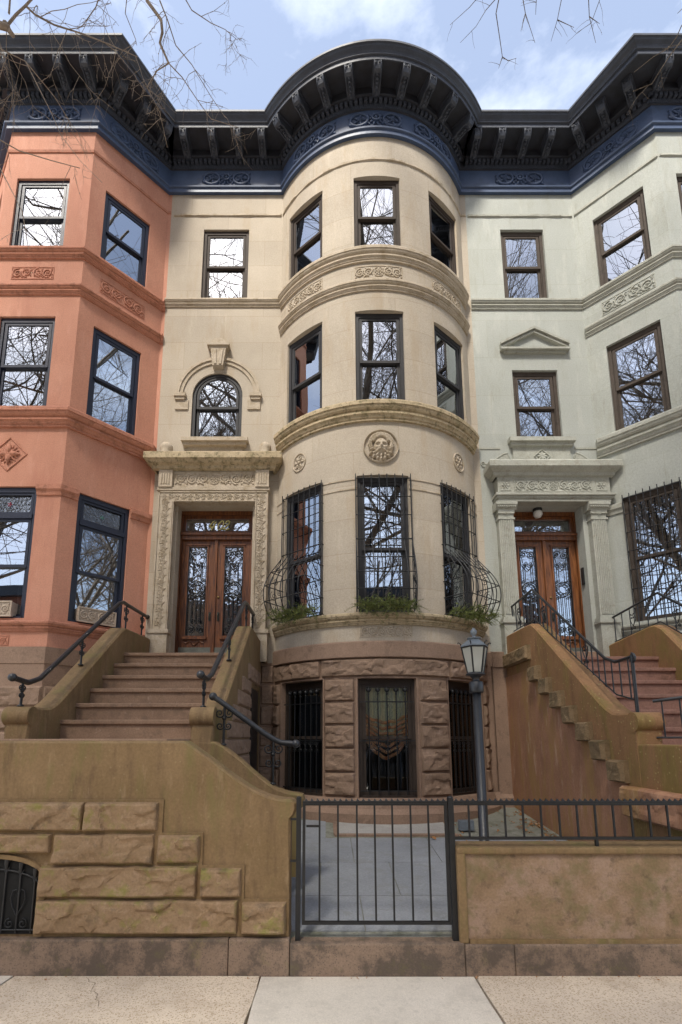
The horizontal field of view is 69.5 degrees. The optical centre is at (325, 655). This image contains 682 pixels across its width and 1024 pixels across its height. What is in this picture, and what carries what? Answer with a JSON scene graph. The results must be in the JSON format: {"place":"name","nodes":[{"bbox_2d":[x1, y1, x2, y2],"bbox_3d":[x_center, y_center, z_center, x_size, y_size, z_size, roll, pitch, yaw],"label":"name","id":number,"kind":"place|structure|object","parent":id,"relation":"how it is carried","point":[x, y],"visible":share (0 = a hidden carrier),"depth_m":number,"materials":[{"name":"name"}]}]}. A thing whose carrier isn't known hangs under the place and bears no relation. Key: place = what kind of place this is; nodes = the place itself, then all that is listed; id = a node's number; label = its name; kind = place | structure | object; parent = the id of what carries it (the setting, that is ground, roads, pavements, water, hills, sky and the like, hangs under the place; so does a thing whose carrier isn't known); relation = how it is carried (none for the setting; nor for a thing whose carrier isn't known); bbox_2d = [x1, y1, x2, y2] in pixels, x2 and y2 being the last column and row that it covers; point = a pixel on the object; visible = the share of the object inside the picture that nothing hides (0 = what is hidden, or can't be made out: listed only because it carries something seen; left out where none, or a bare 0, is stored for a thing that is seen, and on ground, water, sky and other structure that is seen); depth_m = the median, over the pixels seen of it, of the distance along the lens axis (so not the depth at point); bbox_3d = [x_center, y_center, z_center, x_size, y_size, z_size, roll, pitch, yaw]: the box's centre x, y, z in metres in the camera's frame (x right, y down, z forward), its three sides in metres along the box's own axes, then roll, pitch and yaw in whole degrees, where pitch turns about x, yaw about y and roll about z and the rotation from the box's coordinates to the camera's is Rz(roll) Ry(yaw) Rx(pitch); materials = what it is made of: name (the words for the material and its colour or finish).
{"place":"outdoors","nodes":[
{"label":"outdoors","id":0,"kind":"place"},
{"bbox_2d":[0,976,12,985],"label":"sidewalk slab","id":1,"kind":"structure","parent":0,"point":[3,979],"depth_m":3.22,"materials":[{"name":"concrete"}]},
{"bbox_2d":[0,976,258,1023],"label":"sidewalk slab","id":2,"kind":"structure","parent":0,"point":[140,1000],"depth_m":2.96,"materials":[{"name":"beige concrete"}]},
{"bbox_2d":[0,0,681,109],"label":"sky","id":3,"kind":"structure","parent":0,"point":[279,36],"materials":[{"name":"blue"}]},
{"bbox_2d":[247,977,502,1023],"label":"sidewalk slab","id":4,"kind":"structure","parent":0,"point":[371,1000],"depth_m":2.95,"materials":[{"name":"concrete"}]},
{"bbox_2d":[290,808,567,941],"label":"courtyard ground","id":5,"kind":"structure","parent":0,"point":[495,819],"depth_m":5.85,"materials":[{"name":"concrete"}]},
{"bbox_2d":[143,39,502,823],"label":"row house","id":6,"kind":"structure","parent":5,"relation":"on","point":[317,439],"depth_m":7.91,"materials":[{"name":"beige stone"}]},
{"bbox_2d":[174,511,252,652],"bbox_3d":[-1.815,-1.144,8.042,1.290,2.590,0.160,0,-10,0],"label":"entrance door","id":7,"kind":"structure","parent":6,"relation":"in","point":[212,640],"depth_m":8.06,"materials":[{"name":"brown wood"}]},
{"bbox_2d":[191,374,241,435],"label":"window","id":8,"kind":"structure","parent":6,"relation":"in","point":[217,379],"depth_m":8.39,"materials":[{"name":"clear glass"}]},
{"bbox_2d":[201,231,248,297],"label":"window","id":9,"kind":"structure","parent":6,"relation":"in","point":[225,254],"depth_m":8.86,"materials":[{"name":"clear glass"}]},
{"bbox_2d":[258,600,322,631],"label":"evergreen boughs","id":10,"kind":"object","parent":6,"relation":"hanging from","point":[303,612],"visible":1,"depth_m":7.02,"materials":[{"name":"green plant"}]},
{"bbox_2d":[284,681,322,795],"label":"window","id":11,"kind":"structure","parent":6,"relation":"in","point":[292,687],"depth_m":7.15,"materials":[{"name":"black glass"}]},
{"bbox_2d":[287,485,321,620],"bbox_3d":[-0.303,-1.531,7.490,0.753,2.070,0.100,-8,-12,38],"label":"window","id":12,"kind":"structure","parent":6,"relation":"in","point":[297,536],"depth_m":7.53,"materials":[{"name":"clear glass"}]},
{"bbox_2d":[288,324,321,422],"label":"window","id":13,"kind":"structure","parent":6,"relation":"in","point":[305,355],"depth_m":8.02,"materials":[{"name":"clear glass"}]},
{"bbox_2d":[290,194,321,278],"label":"window","id":14,"kind":"structure","parent":6,"relation":"in","point":[306,228],"depth_m":8.46,"materials":[{"name":"clear glass"}]},
{"bbox_2d":[354,181,400,245],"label":"window","id":15,"kind":"structure","parent":6,"relation":"in","point":[376,203],"depth_m":8.03,"materials":[{"name":"clear glass"}]},
{"bbox_2d":[355,314,404,399],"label":"window","id":16,"kind":"structure","parent":6,"relation":"in","point":[379,337],"depth_m":7.61,"materials":[{"name":"clear glass"}]},
{"bbox_2d":[357,479,410,611],"bbox_3d":[0.828,-1.593,7.121,0.753,2.070,0.153,0,-10,0],"label":"window","id":17,"kind":"structure","parent":6,"relation":"in","point":[367,482],"depth_m":7.13,"materials":[{"name":"clear glass"}]},
{"bbox_2d":[345,593,429,619],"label":"evergreen boughs","id":18,"kind":"object","parent":6,"relation":"hanging from","point":[388,603],"visible":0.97,"depth_m":6.59,"materials":[{"name":"green plant"}]},
{"bbox_2d":[358,679,417,797],"bbox_3d":[0.828,1.109,6.699,0.796,1.580,0.169,0,-10,0],"label":"window","id":19,"kind":"structure","parent":6,"relation":"in","point":[362,683],"depth_m":6.73,"materials":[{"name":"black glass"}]},
{"bbox_2d":[428,194,456,274],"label":"window","id":20,"kind":"structure","parent":6,"relation":"in","point":[442,234],"depth_m":8.47,"materials":[{"name":"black glass"}]},
{"bbox_2d":[434,325,463,419],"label":"window","id":21,"kind":"structure","parent":6,"relation":"in","point":[447,352],"depth_m":8.04,"materials":[{"name":"clear glass"}]},
{"bbox_2d":[441,485,473,620],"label":"window","id":22,"kind":"structure","parent":6,"relation":"in","point":[463,587],"depth_m":7.55,"materials":[{"name":"clear glass"}]},
{"bbox_2d":[448,681,476,795],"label":"window","id":23,"kind":"structure","parent":6,"relation":"in","point":[451,684],"depth_m":7.07,"materials":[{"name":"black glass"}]},
{"bbox_2d":[446,602,505,628],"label":"evergreen boughs","id":24,"kind":"object","parent":6,"relation":"hanging from","point":[478,613],"visible":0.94,"depth_m":7.00,"materials":[{"name":"green plant"}]},
{"bbox_2d":[339,822,444,832],"bbox_3d":[0.825,2.134,6.065,1.350,0.096,0.570,0,-10,0],"label":"doorstep slab","id":25,"kind":"structure","parent":5,"relation":"on","point":[438,827],"depth_m":6.01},
{"bbox_2d":[333,821,458,836],"bbox_3d":[0.820,2.129,6.035,1.460,0.112,0.630,0,-10,0],"label":"edging strip","id":26,"kind":"object","parent":5,"relation":"on","point":[384,834],"visible":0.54,"depth_m":5.73,"materials":[{"name":"stone"}]},
{"bbox_2d":[291,820,565,931],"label":"flagstone paving","id":27,"kind":"structure","parent":5,"relation":"on","point":[348,886],"depth_m":4.34,"materials":[{"name":"grey stone"}]},
{"bbox_2d":[457,628,490,840],"bbox_3d":[1.335,0.877,4.263,0.305,2.288,0.264,0,-10,0],"label":"lamp post","id":28,"kind":"object","parent":27,"relation":"on","point":[474,649],"visible":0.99,"depth_m":4.31,"materials":[{"name":"grey metal"}]},
{"bbox_2d":[457,820,473,830],"bbox_3d":[1.690,2.046,5.938,0.180,0.120,0.090,0,-10,0],"label":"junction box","id":29,"kind":"object","parent":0,"point":[462,825],"visible":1,"depth_m":5.90,"materials":[{"name":"metal"}]},
{"bbox_2d":[476,976,681,1023],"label":"sidewalk slab","id":30,"kind":"structure","parent":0,"point":[582,1000],"depth_m":2.96,"materials":[{"name":"beige concrete"}]},
{"label":"sidewalk bed","id":31,"kind":"structure","parent":0,"visible":0},
{"bbox_2d":[0,0,258,249],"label":"street tree","id":32,"kind":"object","parent":31,"relation":"on","point":[5,26],"visible":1,"depth_m":4.36,"materials":[{"name":"brown plant"}]},
{"bbox_2d":[289,937,465,976],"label":"gate sill","id":33,"kind":"structure","parent":31,"relation":"on","point":[377,956],"depth_m":3.28,"materials":[{"name":"brown stone"}]},
{"bbox_2d":[290,796,458,940],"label":"gate","id":34,"kind":"structure","parent":33,"relation":"on","point":[450,855],"depth_m":3.43,"materials":[{"name":"metal"}]},
{"bbox_2d":[447,0,681,121],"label":"street tree","id":35,"kind":"object","parent":31,"relation":"on","point":[572,37],"visible":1,"depth_m":4.53,"materials":[{"name":"brown plant"}]},
{"bbox_2d":[455,841,681,978],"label":"wall","id":36,"kind":"structure","parent":31,"relation":"on","point":[566,908],"depth_m":3.36,"materials":[{"name":"brown stone"}]},
{"bbox_2d":[453,798,681,845],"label":"fence","id":37,"kind":"object","parent":36,"relation":"on","point":[612,803],"visible":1,"depth_m":3.48,"materials":[{"name":"metal"}]},
{"label":"forecourt ground","id":38,"kind":"structure","parent":0,"visible":0},
{"bbox_2d":[0,33,175,738],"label":"row house","id":39,"kind":"structure","parent":38,"relation":"on","point":[83,285],"depth_m":7.77,"materials":[{"name":"paint"}]},
{"bbox_2d":[0,488,36,617],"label":"window","id":40,"kind":"structure","parent":39,"relation":"in","point":[17,505],"depth_m":7.06,"materials":[{"name":"clear glass"}]},
{"bbox_2d":[0,318,54,405],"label":"window","id":41,"kind":"structure","parent":39,"relation":"in","point":[26,344],"depth_m":7.47,"materials":[{"name":"clear glass"}]},
{"bbox_2d":[11,181,69,245],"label":"window","id":42,"kind":"structure","parent":39,"relation":"in","point":[36,199],"depth_m":7.91,"materials":[{"name":"clear glass"}]},
{"bbox_2d":[68,494,128,627],"bbox_3d":[-3.477,-1.382,7.442,0.290,1.940,0.770,-9,-13,43],"label":"window","id":43,"kind":"structure","parent":39,"relation":"in","point":[93,515],"depth_m":7.51,"materials":[{"name":"black glass"}]},
{"bbox_2d":[86,328,139,434],"bbox_3d":[-3.477,-4.301,7.934,0.290,1.620,0.770,-9,-13,43],"label":"window","id":44,"kind":"structure","parent":39,"relation":"in","point":[115,366],"depth_m":7.96,"materials":[{"name":"clear glass"}]},
{"bbox_2d":[100,192,148,286],"bbox_3d":[-3.469,-6.946,8.367,0.698,1.380,0.703,0,-10,0],"label":"window","id":45,"kind":"structure","parent":39,"relation":"in","point":[124,244],"depth_m":8.34,"materials":[{"name":"clear glass"}]},
{"bbox_2d":[0,626,304,981],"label":"stoop","id":46,"kind":"object","parent":38,"relation":"on","point":[147,826],"visible":0.99,"depth_m":3.44,"materials":[{"name":"stone"}]},
{"bbox_2d":[0,854,47,936],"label":"cellar window","id":47,"kind":"structure","parent":46,"relation":"in","point":[18,874],"depth_m":3.38,"materials":[{"name":"metal"}]},
{"bbox_2d":[7,601,149,706],"bbox_3d":[-2.800,-0.103,6.031,0.076,1.628,3.216,0,-10,0],"label":"handrail","id":48,"kind":"object","parent":46,"relation":"on","point":[11,677],"visible":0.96,"depth_m":5.50,"materials":[{"name":"grey metal"}]},
{"bbox_2d":[196,601,254,706],"bbox_3d":[-1.120,-0.108,6.001,0.076,1.648,3.156,0,-10,0],"label":"handrail","id":49,"kind":"object","parent":46,"relation":"on","point":[200,674],"visible":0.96,"depth_m":5.44,"materials":[{"name":"grey metal"}]},
{"bbox_2d":[249,688,257,770],"bbox_3d":[-0.994,1.324,6.708,0.018,1.720,0.630,0,-10,0],"label":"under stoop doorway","id":50,"kind":"structure","parent":46,"relation":"in","point":[254,694],"depth_m":6.77,"materials":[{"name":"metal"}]},
{"bbox_2d":[209,692,299,784],"bbox_3d":[-0.650,0.736,4.419,0.836,0.818,0.076,0,-10,0],"label":"handrail","id":51,"kind":"object","parent":46,"relation":"on","point":[213,696],"visible":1,"depth_m":4.41,"materials":[{"name":"grey metal"}]},
{"bbox_2d":[464,33,681,807],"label":"row house","id":52,"kind":"structure","parent":38,"relation":"on","point":[574,224],"depth_m":8.22,"materials":[{"name":"grey paint"}]},
{"bbox_2d":[500,232,546,297],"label":"window","id":53,"kind":"structure","parent":52,"relation":"in","point":[522,252],"depth_m":8.88,"materials":[{"name":"clear glass"}]},
{"bbox_2d":[512,372,560,435],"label":"window","id":54,"kind":"structure","parent":52,"relation":"in","point":[535,393],"depth_m":8.43,"materials":[{"name":"clear glass"}]},
{"bbox_2d":[513,512,586,651],"bbox_3d":[3.620,-1.139,8.072,1.200,2.590,0.160,0,-10,0],"label":"entrance door","id":55,"kind":"structure","parent":52,"relation":"in","point":[543,544],"depth_m":8.12,"materials":[{"name":"brown wood"}]},
{"bbox_2d":[593,189,651,286],"bbox_3d":[5.090,-7.015,8.405,0.691,1.430,0.711,0,-10,0],"label":"window","id":56,"kind":"structure","parent":52,"relation":"in","point":[622,239],"depth_m":8.36,"materials":[{"name":"clear glass"}]},
{"bbox_2d":[607,321,671,430],"bbox_3d":[5.102,-4.426,7.976,0.290,1.620,0.770,9,-13,-43],"label":"window","id":57,"kind":"structure","parent":52,"relation":"in","point":[622,384],"depth_m":8.04,"materials":[{"name":"clear glass"}]},
{"bbox_2d":[623,483,681,621],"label":"window","id":58,"kind":"structure","parent":52,"relation":"in","point":[676,488],"depth_m":7.60,"materials":[{"name":"clear glass"}]},
{"bbox_2d":[676,177,681,212],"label":"window","id":59,"kind":"structure","parent":52,"relation":"in","point":[679,179],"depth_m":7.98,"materials":[{"name":"brown glass"}]},
{"bbox_2d":[502,624,681,840],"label":"stoop","id":60,"kind":"object","parent":38,"relation":"on","point":[578,730],"visible":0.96,"depth_m":5.55,"materials":[{"name":"brown stone"}]},
{"bbox_2d":[511,588,639,711],"bbox_3d":[2.870,-0.140,6.066,0.032,1.832,2.925,0,-10,0],"label":"stair railing","id":61,"kind":"object","parent":60,"relation":"on","point":[632,658],"visible":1,"depth_m":5.53,"materials":[{"name":"grey metal"}]},
{"bbox_2d":[612,592,681,641],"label":"stair railing","id":62,"kind":"object","parent":60,"relation":"on","point":[650,596],"visible":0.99,"depth_m":6.70,"materials":[{"name":"grey metal"}]},
{"bbox_2d":[652,696,681,738],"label":"landing railing","id":63,"kind":"object","parent":60,"relation":"on","point":[661,700],"visible":1,"depth_m":4.30,"materials":[{"name":"grey metal"}]}
]}

